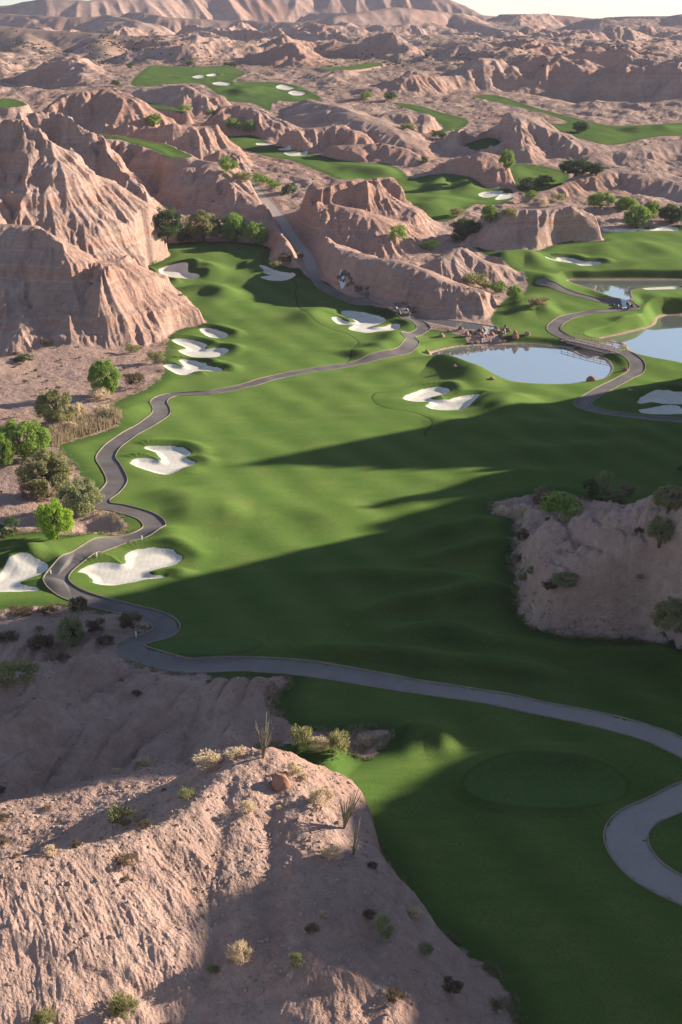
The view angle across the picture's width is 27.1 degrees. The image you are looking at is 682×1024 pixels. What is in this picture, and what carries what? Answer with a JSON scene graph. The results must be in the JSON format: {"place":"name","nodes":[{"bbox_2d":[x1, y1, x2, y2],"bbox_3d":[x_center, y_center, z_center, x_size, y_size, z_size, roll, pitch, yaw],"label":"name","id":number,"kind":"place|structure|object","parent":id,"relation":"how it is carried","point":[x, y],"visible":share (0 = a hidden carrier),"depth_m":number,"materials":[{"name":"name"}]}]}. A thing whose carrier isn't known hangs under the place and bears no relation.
{"place":"outdoors","nodes":[
{"label":"outdoors","id":0,"kind":"place"},
{"bbox_2d":[15,111,167,212],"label":"hill","id":1,"kind":"structure","parent":0,"point":[97,154],"depth_m":429.12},
{"bbox_2d":[0,26,188,57],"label":"hill","id":2,"kind":"structure","parent":0,"point":[67,40],"depth_m":1021.14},
{"bbox_2d":[0,118,197,269],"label":"hill","id":3,"kind":"structure","parent":0,"point":[65,195],"depth_m":357.08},
{"bbox_2d":[155,206,184,242],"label":"desert tree","id":4,"kind":"object","parent":3,"relation":"on","point":[167,228],"visible":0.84,"depth_m":375.35,"materials":[{"name":"green plant"}]},
{"bbox_2d":[0,223,206,363],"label":"hill","id":5,"kind":"structure","parent":0,"point":[121,297],"depth_m":303.88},
{"bbox_2d":[43,87,175,133],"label":"hill","id":6,"kind":"structure","parent":0,"point":[94,110],"depth_m":532.87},
{"bbox_2d":[0,655,280,737],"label":"hill","id":7,"kind":"structure","parent":0,"point":[59,688],"depth_m":139.19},
{"bbox_2d":[0,656,40,687],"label":"desert shrub","id":8,"kind":"object","parent":7,"relation":"on","point":[14,667],"visible":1,"depth_m":136.32,"materials":[{"name":"green plant"}]},
{"bbox_2d":[99,123,246,167],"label":"hill","id":9,"kind":"structure","parent":0,"point":[215,143],"depth_m":493.56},
{"bbox_2d":[130,85,231,113],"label":"hill","id":10,"kind":"structure","parent":0,"point":[174,96],"depth_m":598.15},
{"bbox_2d":[103,135,275,219],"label":"hill","id":11,"kind":"structure","parent":0,"point":[193,180],"depth_m":434.70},
{"bbox_2d":[218,156,238,173],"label":"desert shrub","id":12,"kind":"object","parent":11,"relation":"on","point":[224,164],"visible":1,"depth_m":430.24,"materials":[{"name":"green plant"}]},
{"bbox_2d":[0,746,488,1023],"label":"hill","id":13,"kind":"structure","parent":0,"point":[36,943],"depth_m":94.32,"materials":[{"name":"stone"}]},
{"bbox_2d":[30,1006,57,1023],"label":"desert shrub","id":14,"kind":"object","parent":13,"relation":"on","point":[43,1015],"visible":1,"depth_m":86.31,"materials":[{"name":"green plant"}]},
{"bbox_2d":[106,803,135,825],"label":"desert shrub","id":15,"kind":"object","parent":13,"relation":"on","point":[118,812],"visible":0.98,"depth_m":108.49,"materials":[{"name":"green plant"}]},
{"bbox_2d":[107,990,139,1021],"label":"desert shrub","id":16,"kind":"object","parent":13,"relation":"on","point":[115,1008],"visible":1,"depth_m":88.30,"materials":[{"name":"green plant"}]},
{"bbox_2d":[115,852,138,866],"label":"desert shrub","id":17,"kind":"object","parent":13,"relation":"on","point":[123,860],"visible":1,"depth_m":95.92,"materials":[{"name":"brown plant"}]},
{"bbox_2d":[191,748,222,769],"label":"desert shrub","id":18,"kind":"object","parent":13,"relation":"on","point":[210,756],"visible":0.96,"depth_m":112.60,"materials":[{"name":"beige plant"}]},
{"bbox_2d":[223,746,246,759],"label":"desert shrub","id":19,"kind":"object","parent":13,"relation":"on","point":[240,749],"visible":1,"depth_m":111.31,"materials":[{"name":"beige plant"}]},
{"bbox_2d":[224,939,253,965],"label":"desert shrub","id":20,"kind":"object","parent":13,"relation":"on","point":[240,946],"visible":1,"depth_m":92.35,"materials":[{"name":"beige plant"}]},
{"bbox_2d":[239,799,258,814],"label":"desert shrub","id":21,"kind":"object","parent":13,"relation":"on","point":[248,804],"visible":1,"depth_m":102.84,"materials":[{"name":"beige plant"}]},
{"bbox_2d":[255,712,274,757],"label":"ocotillo","id":22,"kind":"object","parent":13,"relation":"on","point":[263,744],"visible":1,"depth_m":108.76,"materials":[{"name":"green plant"}]},
{"bbox_2d":[271,773,290,790],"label":"boulder","id":23,"kind":"object","parent":13,"relation":"on","point":[280,781],"visible":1,"depth_m":105.77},
{"bbox_2d":[308,787,333,807],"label":"desert shrub","id":24,"kind":"object","parent":13,"relation":"on","point":[315,797],"visible":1,"depth_m":104.74,"materials":[{"name":"beige plant"}]},
{"bbox_2d":[319,844,341,860],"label":"desert shrub","id":25,"kind":"object","parent":13,"relation":"on","point":[327,853],"visible":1,"depth_m":99.31,"materials":[{"name":"beige plant"}]},
{"bbox_2d":[338,786,360,828],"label":"ocotillo","id":26,"kind":"object","parent":13,"relation":"on","point":[346,816],"visible":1,"depth_m":103.25,"materials":[{"name":"green plant"}]},
{"bbox_2d":[372,912,396,939],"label":"desert shrub","id":27,"kind":"object","parent":13,"relation":"on","point":[387,932],"visible":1,"depth_m":94.46,"materials":[{"name":"green plant"}]},
{"bbox_2d":[386,987,405,1003],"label":"desert shrub","id":28,"kind":"object","parent":13,"relation":"on","point":[393,992],"visible":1,"depth_m":90.60,"materials":[{"name":"brown plant"}]},
{"bbox_2d":[442,975,463,993],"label":"desert shrub","id":29,"kind":"object","parent":13,"relation":"on","point":[457,985],"visible":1,"depth_m":94.46,"materials":[{"name":"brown plant"}]},
{"bbox_2d":[203,105,302,136],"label":"hill","id":30,"kind":"structure","parent":0,"point":[265,121],"depth_m":547.22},
{"bbox_2d":[248,194,418,253],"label":"hill","id":31,"kind":"structure","parent":0,"point":[362,230],"depth_m":388.56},
{"bbox_2d":[388,223,406,239],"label":"desert shrub","id":32,"kind":"object","parent":31,"relation":"on","point":[400,231],"visible":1,"depth_m":381.75,"materials":[{"name":"green plant"}]},
{"bbox_2d":[0,30,681,1023],"bbox_3d":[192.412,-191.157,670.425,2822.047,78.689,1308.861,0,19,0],"label":"terrain","id":33,"kind":"structure","parent":0,"point":[602,82],"depth_m":425.03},
{"bbox_2d":[0,432,15,467],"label":"desert tree","id":34,"kind":"object","parent":33,"relation":"on","point":[6,452],"visible":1,"depth_m":214.16,"materials":[{"name":"green plant"}]},
{"bbox_2d":[0,515,20,535],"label":"desert shrub","id":35,"kind":"object","parent":33,"relation":"on","point":[9,521],"visible":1,"depth_m":185.40,"materials":[{"name":"green plant"}]},
{"bbox_2d":[7,604,33,616],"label":"desert shrub","id":36,"kind":"object","parent":33,"relation":"on","point":[24,609],"visible":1,"depth_m":160.17,"materials":[{"name":"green plant"}]},
{"bbox_2d":[0,418,52,460],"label":"desert tree","id":37,"kind":"object","parent":33,"relation":"on","point":[34,437],"visible":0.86,"depth_m":217.38,"materials":[{"name":"green plant"}]},
{"bbox_2d":[26,633,54,651],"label":"desert shrub","id":38,"kind":"object","parent":33,"relation":"on","point":[40,637],"visible":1,"depth_m":153.33,"materials":[{"name":"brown plant"}]},
{"bbox_2d":[14,446,72,498],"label":"desert tree","id":39,"kind":"object","parent":33,"relation":"on","point":[45,464],"visible":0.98,"depth_m":200.49,"materials":[{"name":"green plant"}]},
{"bbox_2d":[33,497,74,539],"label":"desert tree","id":40,"kind":"object","parent":33,"relation":"on","point":[61,516],"visible":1,"depth_m":182.44,"materials":[{"name":"green plant"}]},
{"bbox_2d":[33,389,75,423],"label":"desert tree","id":41,"kind":"object","parent":33,"relation":"on","point":[49,413],"visible":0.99,"depth_m":236.83,"materials":[{"name":"green plant"}]},
{"bbox_2d":[55,613,84,647],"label":"desert tree","id":42,"kind":"object","parent":33,"relation":"on","point":[69,632],"visible":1,"depth_m":152.83,"materials":[{"name":"green plant"}]},
{"bbox_2d":[67,595,87,612],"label":"desert shrub","id":43,"kind":"object","parent":33,"relation":"on","point":[82,601],"visible":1,"depth_m":160.22,"materials":[{"name":"brown plant"}]},
{"bbox_2d":[55,476,104,516],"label":"desert tree","id":44,"kind":"object","parent":33,"relation":"on","point":[78,500],"visible":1,"depth_m":192.68,"materials":[{"name":"green plant"}]},
{"bbox_2d":[48,404,122,445],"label":"reeds","id":45,"kind":"object","parent":33,"relation":"on","point":[104,419],"visible":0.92,"depth_m":235.58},
{"bbox_2d":[84,616,105,632],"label":"desert shrub","id":46,"kind":"object","parent":33,"relation":"on","point":[94,624],"visible":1,"depth_m":154.79,"materials":[{"name":"brown plant"}]},
{"bbox_2d":[86,387,110,399],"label":"desert shrub","id":47,"kind":"object","parent":33,"relation":"on","point":[101,390],"visible":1,"depth_m":255.30,"materials":[{"name":"beige plant"}]},
{"bbox_2d":[87,358,121,393],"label":"desert tree","id":48,"kind":"object","parent":33,"relation":"on","point":[110,382],"visible":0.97,"depth_m":256.35,"materials":[{"name":"green plant"}]},
{"bbox_2d":[117,611,143,630],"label":"desert shrub","id":49,"kind":"object","parent":33,"relation":"on","point":[126,620],"visible":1,"depth_m":155.38,"materials":[{"name":"brown plant"}]},
{"bbox_2d":[123,371,144,386],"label":"desert shrub","id":50,"kind":"object","parent":33,"relation":"on","point":[132,377],"visible":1,"depth_m":264.55,"materials":[{"name":"brown plant"}]},
{"bbox_2d":[185,210,219,241],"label":"desert tree","id":51,"kind":"object","parent":33,"relation":"on","point":[204,227],"visible":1,"depth_m":391.64,"materials":[{"name":"green plant"}]},
{"bbox_2d":[220,211,246,240],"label":"desert tree","id":52,"kind":"object","parent":33,"relation":"on","point":[236,221],"visible":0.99,"depth_m":394.60,"materials":[{"name":"green plant"}]},
{"bbox_2d":[0,484,657,1023],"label":"rubble","id":53,"kind":"object","parent":33,"relation":"on","point":[266,938],"visible":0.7,"depth_m":99.31,"materials":[{"name":"stone"}]},
{"bbox_2d":[0,337,677,1023],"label":"rough grass","id":54,"kind":"structure","parent":33,"relation":"on","point":[514,1015],"depth_m":143.39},
{"bbox_2d":[0,62,681,1023],"bbox_3d":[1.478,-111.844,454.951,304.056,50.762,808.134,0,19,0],"label":"fairway","id":55,"kind":"structure","parent":33,"relation":"on","point":[342,516],"depth_m":177.82,"materials":[{"name":"plant"}]},
{"bbox_2d":[0,552,48,591],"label":"sand bunker","id":56,"kind":"object","parent":55,"relation":"on","point":[17,569],"visible":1,"depth_m":174.35},
{"bbox_2d":[78,548,181,584],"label":"sand bunker","id":57,"kind":"object","parent":55,"relation":"on","point":[140,564],"visible":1,"depth_m":175.24},
{"bbox_2d":[130,445,194,473],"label":"sand bunker","id":58,"kind":"object","parent":55,"relation":"on","point":[174,459],"visible":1,"depth_m":219.39},
{"bbox_2d":[158,262,199,278],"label":"sand bunker","id":59,"kind":"object","parent":55,"relation":"on","point":[179,270],"visible":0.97,"depth_m":366.62},
{"bbox_2d":[163,360,222,374],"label":"sand bunker","id":60,"kind":"object","parent":55,"relation":"on","point":[190,367],"visible":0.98,"depth_m":282.02},
{"bbox_2d":[172,338,227,356],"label":"sand bunker","id":61,"kind":"object","parent":55,"relation":"on","point":[195,348],"visible":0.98,"depth_m":296.73},
{"bbox_2d":[200,327,227,337],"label":"sand bunker","id":62,"kind":"object","parent":55,"relation":"on","point":[212,332],"visible":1,"depth_m":310.83},
{"bbox_2d":[259,264,294,280],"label":"sand bunker","id":63,"kind":"object","parent":55,"relation":"on","point":[275,275],"visible":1,"depth_m":362.20},
{"bbox_2d":[288,724,312,750],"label":"desert shrub","id":64,"kind":"object","parent":55,"relation":"on","point":[304,733],"visible":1,"depth_m":126.74,"materials":[{"name":"green plant"}]},
{"bbox_2d":[307,735,332,751],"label":"desert shrub","id":65,"kind":"object","parent":55,"relation":"on","point":[320,741],"visible":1,"depth_m":126.50,"materials":[{"name":"beige plant"}]},
{"bbox_2d":[327,728,350,756],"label":"desert shrub","id":66,"kind":"object","parent":55,"relation":"on","point":[336,738],"visible":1,"depth_m":126.20,"materials":[{"name":"green plant"}]},
{"bbox_2d":[331,310,400,332],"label":"sand bunker","id":67,"kind":"object","parent":55,"relation":"on","point":[364,322],"visible":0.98,"depth_m":320.43},
{"bbox_2d":[403,387,480,409],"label":"sand bunker","id":68,"kind":"object","parent":55,"relation":"on","point":[456,403],"visible":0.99,"depth_m":257.03},
{"bbox_2d":[546,257,600,265],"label":"sand bunker","id":69,"kind":"object","parent":55,"relation":"on","point":[572,260],"visible":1,"depth_m":376.20},
{"bbox_2d":[582,478,598,497],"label":"desert shrub","id":70,"kind":"object","parent":55,"relation":"on","point":[591,492],"visible":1,"depth_m":200.64,"materials":[{"name":"green plant"}]},
{"bbox_2d":[593,471,615,495],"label":"desert shrub","id":71,"kind":"object","parent":55,"relation":"on","point":[602,480],"visible":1,"depth_m":200.51,"materials":[{"name":"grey plant"}]},
{"bbox_2d":[600,488,625,501],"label":"desert shrub","id":72,"kind":"object","parent":55,"relation":"on","point":[614,493],"visible":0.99,"depth_m":199.60,"materials":[{"name":"green plant"}]},
{"bbox_2d":[637,389,681,403],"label":"sand bunker","id":73,"kind":"object","parent":55,"relation":"on","point":[666,397],"visible":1,"depth_m":257.35},
{"bbox_2d":[639,405,681,413],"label":"sand bunker","id":74,"kind":"object","parent":55,"relation":"on","point":[669,409],"visible":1,"depth_m":250.52},
{"bbox_2d":[1,23,681,296],"bbox_3d":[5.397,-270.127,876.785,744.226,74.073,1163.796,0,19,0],"label":"desert scrub","id":75,"kind":"object","parent":33,"relation":"on","point":[114,44],"visible":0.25,"depth_m":891.07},
{"bbox_2d":[506,285,523,301],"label":"desert tree","id":76,"kind":"object","parent":33,"relation":"on","point":[514,293],"visible":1,"depth_m":332.84,"materials":[{"name":"green plant"}]},
{"bbox_2d":[560,333,626,353],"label":"footbridge","id":77,"kind":"object","parent":33,"relation":"on","point":[593,345],"visible":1,"depth_m":298.89,"materials":[{"name":"grey concrete"}]},
{"bbox_2d":[586,192,616,207],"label":"desert tree","id":78,"kind":"object","parent":33,"relation":"on","point":[597,199],"visible":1,"depth_m":423.23,"materials":[{"name":"green plant"}]},
{"bbox_2d":[614,196,638,209],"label":"desert tree","id":79,"kind":"object","parent":33,"relation":"on","point":[628,202],"visible":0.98,"depth_m":424.67,"materials":[{"name":"green plant"}]},
{"bbox_2d":[623,204,652,227],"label":"desert tree","id":80,"kind":"object","parent":33,"relation":"on","point":[633,217],"visible":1,"depth_m":408.33,"materials":[{"name":"green plant"}]},
{"bbox_2d":[657,203,681,223],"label":"desert tree","id":81,"kind":"object","parent":33,"relation":"on","point":[675,215],"visible":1,"depth_m":412.81,"materials":[{"name":"green plant"}]},
{"bbox_2d":[0,0,681,41],"bbox_3d":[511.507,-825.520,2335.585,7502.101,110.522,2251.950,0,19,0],"label":"mountains","id":82,"kind":"structure","parent":0,"point":[419,19],"depth_m":1780.94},
{"bbox_2d":[0,0,681,18],"label":"sky","id":83,"kind":"structure","parent":0,"point":[595,9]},
{"bbox_2d":[275,99,430,162],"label":"hill","id":84,"kind":"structure","parent":0,"point":[352,134],"depth_m":519.94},
{"bbox_2d":[285,178,434,227],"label":"hill","id":85,"kind":"structure","parent":0,"point":[374,196],"depth_m":402.28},
{"bbox_2d":[44,182,681,903],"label":"path","id":86,"kind":"structure","parent":0,"point":[628,846],"depth_m":148.81,"materials":[{"name":"asphalt"}]},
{"bbox_2d":[42,284,681,758],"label":"kerb","id":87,"kind":"structure","parent":86,"relation":"on","point":[294,658],"depth_m":149.05,"materials":[{"name":"concrete"}]},
{"bbox_2d":[536,278,639,343],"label":"kerb","id":88,"kind":"structure","parent":86,"relation":"on","point":[581,311],"depth_m":329.98,"materials":[{"name":"concrete"}]},
{"bbox_2d":[574,350,681,422],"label":"kerb","id":89,"kind":"structure","parent":86,"relation":"on","point":[616,387],"depth_m":251.68,"materials":[{"name":"concrete"}]},
{"bbox_2d":[603,781,681,905],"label":"kerb","id":90,"kind":"structure","parent":86,"relation":"on","point":[650,847],"depth_m":114.92,"materials":[{"name":"concrete"}]},
{"bbox_2d":[257,220,501,317],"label":"hill","id":91,"kind":"structure","parent":0,"point":[427,293],"depth_m":338.70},
{"bbox_2d":[243,221,267,243],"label":"desert tree","id":92,"kind":"object","parent":91,"relation":"on","point":[252,232],"visible":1,"depth_m":389.63,"materials":[{"name":"green plant"}]},
{"bbox_2d":[361,293,402,307],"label":"water","id":93,"kind":"structure","parent":0,"point":[378,300],"depth_m":333.84,"materials":[{"name":"grey liquid"}]},
{"bbox_2d":[371,177,411,204],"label":"hill","id":94,"kind":"structure","parent":0,"point":[393,187],"depth_m":421.05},
{"bbox_2d":[378,112,453,133],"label":"hill","id":95,"kind":"structure","parent":0,"point":[426,123],"depth_m":549.99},
{"bbox_2d":[415,316,493,329],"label":"water","id":96,"kind":"structure","parent":0,"point":[455,324],"depth_m":316.74,"materials":[{"name":"grey liquid"}]},
{"bbox_2d":[419,247,522,282],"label":"hill","id":97,"kind":"structure","parent":0,"point":[457,264],"depth_m":355.54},
{"bbox_2d":[461,271,491,283],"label":"desert shrub","id":98,"kind":"object","parent":97,"relation":"on","point":[469,277],"visible":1,"depth_m":349.14,"materials":[{"name":"green plant"}]},
{"bbox_2d":[435,152,518,189],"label":"hill","id":99,"kind":"structure","parent":0,"point":[484,168],"depth_m":465.98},
{"bbox_2d":[498,150,515,169],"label":"desert tree","id":100,"kind":"object","parent":99,"relation":"on","point":[510,159],"visible":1,"depth_m":457.71,"materials":[{"name":"green plant"}]},
{"bbox_2d":[432,344,610,383],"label":"water","id":101,"kind":"structure","parent":0,"point":[536,364],"depth_m":288.30,"materials":[{"name":"blue liquid"}]},
{"bbox_2d":[444,112,615,158],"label":"hill","id":102,"kind":"structure","parent":0,"point":[535,135],"depth_m":511.33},
{"bbox_2d":[467,206,603,249],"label":"hill","id":103,"kind":"structure","parent":0,"point":[543,228],"depth_m":391.15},
{"bbox_2d":[451,218,481,235],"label":"desert tree","id":104,"kind":"object","parent":103,"relation":"on","point":[468,226],"visible":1,"depth_m":391.96,"materials":[{"name":"green plant"}]},
{"bbox_2d":[480,204,497,222],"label":"desert tree","id":105,"kind":"object","parent":103,"relation":"on","point":[490,211],"visible":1,"depth_m":390.28,"materials":[{"name":"green plant"}]},
{"bbox_2d":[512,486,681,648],"bbox_3d":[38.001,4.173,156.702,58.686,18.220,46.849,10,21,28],"label":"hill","id":106,"kind":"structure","parent":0,"point":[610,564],"depth_m":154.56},
{"bbox_2d":[539,490,582,521],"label":"desert shrub","id":107,"kind":"object","parent":106,"relation":"on","point":[556,503],"visible":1,"depth_m":166.83,"materials":[{"name":"green plant"}]},
{"bbox_2d":[550,571,577,588],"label":"desert shrub","id":108,"kind":"object","parent":106,"relation":"on","point":[556,578],"visible":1,"depth_m":154.08,"materials":[{"name":"green plant"}]},
{"bbox_2d":[646,515,674,547],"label":"desert tree","id":109,"kind":"object","parent":106,"relation":"on","point":[661,526],"visible":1,"depth_m":150.66,"materials":[{"name":"green plant"}]},
{"bbox_2d":[650,484,681,512],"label":"desert tree","id":110,"kind":"object","parent":106,"relation":"on","point":[661,496],"visible":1,"depth_m":151.70,"materials":[{"name":"green plant"}]},
{"bbox_2d":[652,597,681,633],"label":"desert shrub","id":111,"kind":"object","parent":106,"relation":"on","point":[664,609],"visible":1,"depth_m":150.11,"materials":[{"name":"green plant"}]},
{"bbox_2d":[535,140,681,197],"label":"hill","id":112,"kind":"structure","parent":0,"point":[579,182],"depth_m":456.17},
{"bbox_2d":[558,158,591,176],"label":"desert tree","id":113,"kind":"object","parent":112,"relation":"on","point":[569,166],"visible":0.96,"depth_m":458.43,"materials":[{"name":"green plant"}]},
{"bbox_2d":[569,280,681,299],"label":"water","id":114,"kind":"structure","parent":0,"point":[621,289],"depth_m":356.80,"materials":[{"name":"blue liquid"}]},
{"bbox_2d":[600,315,681,362],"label":"water","id":115,"kind":"structure","parent":0,"point":[661,338],"depth_m":310.36,"materials":[{"name":"blue liquid"}]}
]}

